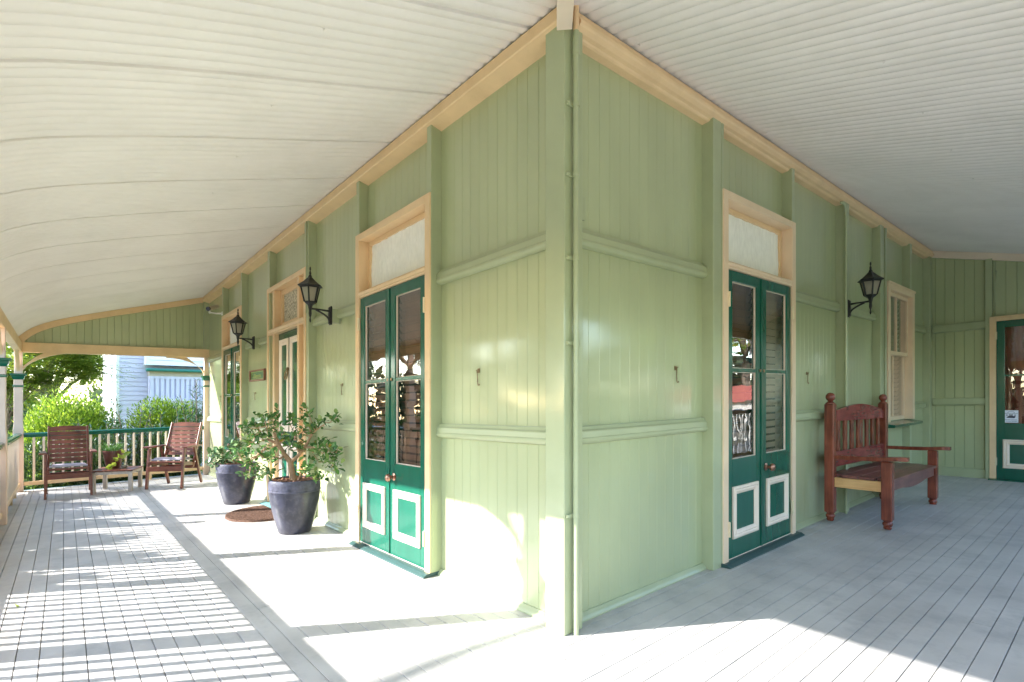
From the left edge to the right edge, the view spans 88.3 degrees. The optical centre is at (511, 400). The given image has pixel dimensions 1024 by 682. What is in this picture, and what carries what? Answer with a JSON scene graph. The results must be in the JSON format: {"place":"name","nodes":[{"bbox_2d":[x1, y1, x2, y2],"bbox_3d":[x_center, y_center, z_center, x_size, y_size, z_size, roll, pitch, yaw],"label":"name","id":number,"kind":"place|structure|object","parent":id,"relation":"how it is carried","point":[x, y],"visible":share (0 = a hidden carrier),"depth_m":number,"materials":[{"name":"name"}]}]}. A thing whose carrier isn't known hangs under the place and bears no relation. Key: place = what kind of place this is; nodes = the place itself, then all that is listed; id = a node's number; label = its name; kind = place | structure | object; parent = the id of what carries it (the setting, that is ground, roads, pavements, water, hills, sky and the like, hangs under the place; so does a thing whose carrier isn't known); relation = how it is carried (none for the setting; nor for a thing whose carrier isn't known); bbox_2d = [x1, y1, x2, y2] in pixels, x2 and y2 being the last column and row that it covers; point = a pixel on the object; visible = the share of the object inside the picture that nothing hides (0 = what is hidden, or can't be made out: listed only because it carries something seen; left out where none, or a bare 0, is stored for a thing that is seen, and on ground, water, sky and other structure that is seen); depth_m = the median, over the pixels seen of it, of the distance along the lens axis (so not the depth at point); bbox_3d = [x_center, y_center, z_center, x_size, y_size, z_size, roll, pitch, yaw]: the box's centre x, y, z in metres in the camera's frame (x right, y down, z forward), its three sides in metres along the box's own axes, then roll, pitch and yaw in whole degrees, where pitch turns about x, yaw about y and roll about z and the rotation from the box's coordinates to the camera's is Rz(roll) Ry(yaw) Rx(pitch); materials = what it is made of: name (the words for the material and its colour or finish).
{"place":"outdoors","nodes":[
{"label":"outdoors","id":0,"kind":"place"},
{"bbox_2d":[8,404,37,441],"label":"clipped hedge","id":1,"kind":"object","parent":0,"point":[11,427],"visible":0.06,"depth_m":18.93,"materials":[{"name":"green plant"}]},
{"bbox_2d":[7,346,102,405],"label":"sky","id":2,"kind":"structure","parent":0,"point":[77,391],"materials":[{"name":"white"}]},
{"bbox_2d":[103,355,203,465],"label":"weatherboard house","id":3,"kind":"structure","parent":0,"point":[170,378],"depth_m":15.61,"materials":[{"name":"white paint"}]},
{"bbox_2d":[0,474,1023,681],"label":"verandah floor","id":4,"kind":"structure","parent":0,"point":[921,590],"depth_m":3.31,"materials":[{"name":"grey paint"}]},
{"bbox_2d":[39,425,96,499],"bbox_3d":[-6.945,0.935,8.261,0.678,1.070,0.811,0,0,-40],"label":"outdoor chair","id":5,"kind":"object","parent":4,"relation":"on","point":[72,433],"visible":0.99,"depth_m":8.37,"materials":[{"name":"brown wood"}]},
{"bbox_2d":[49,463,87,467],"bbox_3d":[-6.876,0.994,8.180,0.450,0.052,0.430,0,-5,-40],"label":"seat cushion","id":6,"kind":"object","parent":5,"relation":"on","point":[67,465],"visible":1,"depth_m":8.03,"materials":[{"name":"fabric"}]},
{"bbox_2d":[89,466,143,493],"bbox_3d":[-6.422,1.274,8.588,0.566,0.353,0.576,0,0,-20],"label":"side table","id":7,"kind":"object","parent":4,"relation":"on","point":[128,470],"visible":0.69,"depth_m":8.43,"materials":[{"name":"brown wood"}]},
{"bbox_2d":[102,449,122,468],"bbox_3d":[-6.518,0.954,8.618,0.300,0.292,0.300,0,0,-40],"label":"flower pot","id":8,"kind":"object","parent":7,"relation":"on","point":[108,456],"visible":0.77,"depth_m":8.52,"materials":[{"name":"brown ceramic"}]},
{"bbox_2d":[98,441,124,450],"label":"fern plant","id":9,"kind":"object","parent":8,"relation":"on","point":[112,448],"visible":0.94,"depth_m":8.56,"materials":[{"name":"green plant"}]},
{"bbox_2d":[31,473,202,489],"bbox_3d":[0.059,1.418,7.323,11.210,0.637,12.870,0,0,-40],"label":"floor edge","id":10,"kind":"object","parent":4,"relation":"attached to","point":[108,482],"visible":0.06,"depth_m":9.40,"materials":[{"name":"grey paint"}]},
{"bbox_2d":[143,422,202,489],"bbox_3d":[-5.687,0.906,8.930,0.678,1.070,0.811,0,0,-7],"label":"outdoor chair","id":11,"kind":"object","parent":4,"relation":"on","point":[183,439],"visible":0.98,"depth_m":9.10,"materials":[{"name":"brown wood"}]},
{"bbox_2d":[151,457,192,460],"bbox_3d":[-5.675,0.966,8.825,0.450,0.052,0.430,0,-5,-7],"label":"seat cushion","id":12,"kind":"object","parent":11,"relation":"on","point":[171,458],"visible":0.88,"depth_m":8.64,"materials":[{"name":"fabric"}]},
{"bbox_2d":[215,461,256,504],"bbox_3d":[-3.742,1.111,7.171,0.510,0.553,0.510,0,0,10],"label":"dark planter","id":13,"kind":"object","parent":4,"relation":"on","point":[234,488],"visible":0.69,"depth_m":6.99,"materials":[{"name":"grey ceramic"}]},
{"bbox_2d":[204,434,246,471],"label":"jade plant","id":14,"kind":"object","parent":13,"relation":"on","point":[236,444],"visible":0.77,"depth_m":7.07,"materials":[{"name":"green plant"}]},
{"bbox_2d":[225,505,273,521],"bbox_3d":[-3.113,1.349,6.301,0.552,0.061,1.000,0,0,-40],"label":"door mat","id":15,"kind":"object","parent":4,"relation":"on","point":[260,513],"depth_m":6.23,"materials":[{"name":"brown fabric"}]},
{"bbox_2d":[11,488,565,681],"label":"floor frame","id":16,"kind":"object","parent":4,"relation":"attached to","point":[81,598],"depth_m":3.64,"materials":[{"name":"grey wood"}]},
{"bbox_2d":[268,475,320,534],"bbox_3d":[-2.252,1.076,5.466,0.510,0.553,0.510,0,0,-40],"label":"dark planter","id":17,"kind":"object","parent":4,"relation":"on","point":[294,504],"visible":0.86,"depth_m":5.29,"materials":[{"name":"grey ceramic"}]},
{"bbox_2d":[225,402,348,483],"bbox_3d":[-2.344,0.436,5.396,1.447,0.849,0.622,0,0,7],"label":"jade plant","id":18,"kind":"object","parent":17,"relation":"on","point":[316,476],"visible":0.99,"depth_m":5.36,"materials":[{"name":"green plant"}]},
{"bbox_2d":[0,0,1023,635],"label":"timber house","id":19,"kind":"structure","parent":4,"relation":"on","point":[170,170],"depth_m":3.87,"materials":[{"name":"green paint"}]},
{"bbox_2d":[206,305,222,314],"bbox_3d":[-5.089,-1.582,9.073,0.198,0.199,0.305,0,0,1],"label":"security camera","id":20,"kind":"object","parent":19,"relation":"attached to","point":[210,308],"visible":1,"depth_m":9.03,"materials":[{"name":"white plastic"}]},
{"bbox_2d":[221,305,241,460],"bbox_3d":[-4.575,-0.031,8.665,0.214,2.899,1.320,0,0,-40],"label":"french door","id":21,"kind":"structure","parent":19,"relation":"in","point":[231,356],"depth_m":8.76,"materials":[{"name":"beige paint"}]},
{"bbox_2d":[228,309,259,349],"bbox_3d":[-3.810,-1.023,7.507,0.414,0.567,0.215,0,0,-40],"label":"wall lantern","id":22,"kind":"object","parent":19,"relation":"attached to","point":[238,323],"depth_m":7.43,"materials":[{"name":"black metal"}]},
{"bbox_2d":[249,368,265,381],"bbox_3d":[-3.742,-0.375,7.742,0.030,0.166,0.766,0,0,-40],"label":"name sign","id":23,"kind":"object","parent":19,"relation":"attached to","point":[258,375],"visible":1,"depth_m":7.70,"materials":[{"name":"wood"}]},
{"bbox_2d":[259,267,305,507],"bbox_3d":[-2.793,-0.072,6.548,0.240,2.903,1.522,0,0,-40],"label":"front door","id":24,"kind":"structure","parent":19,"relation":"in","point":[288,332],"depth_m":6.60,"materials":[{"name":"beige paint"}]},
{"bbox_2d":[306,221,306,312],"bbox_3d":[-2.320,-1.510,5.952,0.014,1.030,0.018,0,0,-40],"label":"cable","id":25,"kind":"object","parent":19,"relation":"attached to","point":[306,257],"visible":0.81,"depth_m":5.95,"materials":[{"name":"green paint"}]},
{"bbox_2d":[298,267,338,324],"bbox_3d":[-1.952,-1.060,5.320,0.414,0.567,0.215,0,0,-40],"label":"wall lantern","id":26,"kind":"object","parent":19,"relation":"attached to","point":[310,287],"depth_m":5.24,"materials":[{"name":"black metal"}]},
{"bbox_2d":[349,192,438,578],"bbox_3d":[-0.910,-0.114,4.553,0.474,2.900,1.338,0,0,-40],"label":"french door","id":27,"kind":"structure","parent":19,"relation":"in","point":[393,256],"depth_m":4.44,"materials":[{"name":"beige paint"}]},
{"bbox_2d":[566,5,579,635],"bbox_3d":[0.347,-0.458,2.911,0.096,3.500,0.044,0,0,-40],"label":"conduit pipe","id":28,"kind":"object","parent":19,"relation":"attached to","point":[575,259],"visible":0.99,"depth_m":2.90,"materials":[{"name":"green paint"}]},
{"bbox_2d":[674,366,678,382],"bbox_3d":[1.174,-0.189,3.748,0.038,0.121,0.023,0,0,-40],"label":"cabin hook","id":29,"kind":"object","parent":19,"relation":"attached to","point":[675,367],"visible":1,"depth_m":3.74,"materials":[{"name":"gold metal"}]},
{"bbox_2d":[721,188,804,568],"bbox_3d":[2.012,-0.185,4.571,1.385,2.905,0.474,0,0,-40],"label":"french door","id":30,"kind":"structure","parent":19,"relation":"in","point":[759,244],"depth_m":4.45,"materials":[{"name":"green paint"}]},
{"bbox_2d":[840,201,847,513],"bbox_3d":[3.562,-0.459,5.653,0.128,3.349,0.043,0,0,-32],"label":"conduit pipe","id":31,"kind":"object","parent":19,"relation":"attached to","point":[845,327],"visible":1,"depth_m":5.67,"materials":[{"name":"green paint"}]},
{"bbox_2d":[848,262,883,317],"bbox_3d":[3.750,-1.194,5.658,0.215,0.567,0.414,0,0,-40],"label":"wall lantern","id":32,"kind":"object","parent":19,"relation":"attached to","point":[870,282],"depth_m":5.57,"materials":[{"name":"black metal"}]},
{"bbox_2d":[887,280,922,427],"bbox_3d":[5.233,-0.604,7.117,1.350,1.899,0.225,0,0,-40],"label":"sash window","id":33,"kind":"structure","parent":19,"relation":"in","point":[900,299],"depth_m":7.34,"materials":[{"name":"beige paint"}]},
{"bbox_2d":[988,314,1023,482],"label":"end door","id":34,"kind":"structure","parent":19,"relation":"in","point":[1006,333],"depth_m":7.55,"materials":[{"name":"green paint"}]},
{"bbox_2d":[1005,410,1017,422],"bbox_3d":[7.088,0.222,7.489,0.004,0.176,0.150,0,0,-40],"label":"door sticker","id":35,"kind":"object","parent":34,"relation":"attached to","point":[1011,416],"depth_m":7.49,"materials":[{"name":"white paper"}]},
{"bbox_2d":[824,393,950,529],"bbox_3d":[4.062,0.561,5.646,1.830,1.289,0.689,0,0,-40],"label":"timber bench","id":36,"kind":"object","parent":4,"relation":"on","point":[890,475],"visible":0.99,"depth_m":5.42,"materials":[{"name":"brown wood"}]},
{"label":"ground","id":37,"kind":"structure","parent":0,"visible":0},
{"bbox_2d":[7,370,45,418],"bbox_3d":[-21.137,0.028,19.945,5.314,5.006,5.291,0,0,0],"label":"background tree","id":38,"kind":"object","parent":37,"relation":"on","point":[31,402],"visible":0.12,"depth_m":21.02,"materials":[{"name":"green plant"}]},
{"bbox_2d":[6,342,102,411],"bbox_3d":[-20.745,-0.792,23.093,5.659,6.600,5.886,0,0,-40],"label":"background tree","id":39,"kind":"object","parent":37,"relation":"on","point":[68,387],"visible":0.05,"depth_m":23.14,"materials":[{"name":"green plant"}]},
{"bbox_2d":[8,386,102,435],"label":"distant trees","id":40,"kind":"object","parent":37,"relation":"on","point":[98,393],"depth_m":37.83,"materials":[{"name":"green plant"}]},
{"bbox_2d":[24,437,88,489],"bbox_3d":[-8.198,1.426,9.365,1.426,1.685,0.847,0,0,-40],"label":"hedge plant","id":41,"kind":"object","parent":37,"relation":"on","point":[38,464],"visible":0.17,"depth_m":9.21,"materials":[{"name":"green plant"}]},
{"bbox_2d":[7,387,127,488],"bbox_3d":[-9.014,0.982,10.796,2.122,2.578,1.840,0,0,-40],"label":"lime bush","id":42,"kind":"object","parent":37,"relation":"on","point":[74,412],"visible":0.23,"depth_m":10.56,"materials":[{"name":"green plant"}]},
{"bbox_2d":[6,343,136,435],"bbox_3d":[-11.260,-0.235,12.548,4.183,5.081,3.873,0,0,-40],"label":"feathery tree","id":43,"kind":"object","parent":37,"relation":"on","point":[89,365],"visible":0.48,"depth_m":12.48,"materials":[{"name":"green plant"}]},
{"bbox_2d":[59,419,116,484],"bbox_3d":[-7.992,1.267,9.979,0.684,1.891,0.822,0,0,34],"label":"oleander","id":44,"kind":"object","parent":37,"relation":"on","point":[107,422],"visible":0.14,"depth_m":10.05,"materials":[{"name":"green plant"}]},
{"bbox_2d":[74,434,146,484],"bbox_3d":[-7.501,1.440,9.953,1.466,1.623,0.869,0,0,-40],"label":"hedge plant","id":45,"kind":"object","parent":37,"relation":"on","point":[96,462],"visible":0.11,"depth_m":9.88,"materials":[{"name":"green plant"}]},
{"bbox_2d":[108,395,155,480],"bbox_3d":[-7.622,1.028,10.595,0.894,2.350,0.720,0,0,-40],"label":"oleander","id":46,"kind":"object","parent":37,"relation":"on","point":[136,435],"visible":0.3,"depth_m":10.54,"materials":[{"name":"green plant"}]},
{"bbox_2d":[143,411,178,477],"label":"oleander","id":47,"kind":"object","parent":37,"relation":"on","point":[159,424],"visible":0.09,"depth_m":10.60,"materials":[{"name":"green plant"}]},
{"bbox_2d":[123,394,202,474],"bbox_3d":[-7.991,1.020,12.180,1.780,2.397,1.439,0,0,-40],"label":"lime bush","id":48,"kind":"object","parent":37,"relation":"on","point":[170,415],"visible":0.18,"depth_m":11.95,"materials":[{"name":"green plant"}]},
{"bbox_2d":[135,431,201,478],"bbox_3d":[-6.851,1.409,10.547,1.452,1.700,0.847,0,0,-40],"label":"hedge plant","id":49,"kind":"object","parent":37,"relation":"on","point":[154,450],"visible":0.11,"depth_m":10.37,"materials":[{"name":"green plant"}]},
{"bbox_2d":[173,372,202,472],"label":"oleander","id":50,"kind":"object","parent":37,"relation":"on","point":[198,420],"visible":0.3,"depth_m":11.23,"materials":[{"name":"green plant"}]},
{"bbox_3d":[-6.306,1.041,8.575,0.092,0.101,0.092,0,0,-40],"label":"glass jar","id":51,"kind":"object","parent":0,"visible":0},
{"bbox_2d":[105,449,130,469],"bbox_3d":[-6.343,0.936,8.487,0.078,0.313,0.336,0,0,41],"label":"vine cutting","id":52,"kind":"object","parent":51,"relation":"in","point":[123,456],"visible":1,"depth_m":8.51,"materials":[{"name":"green plant"}]}
]}

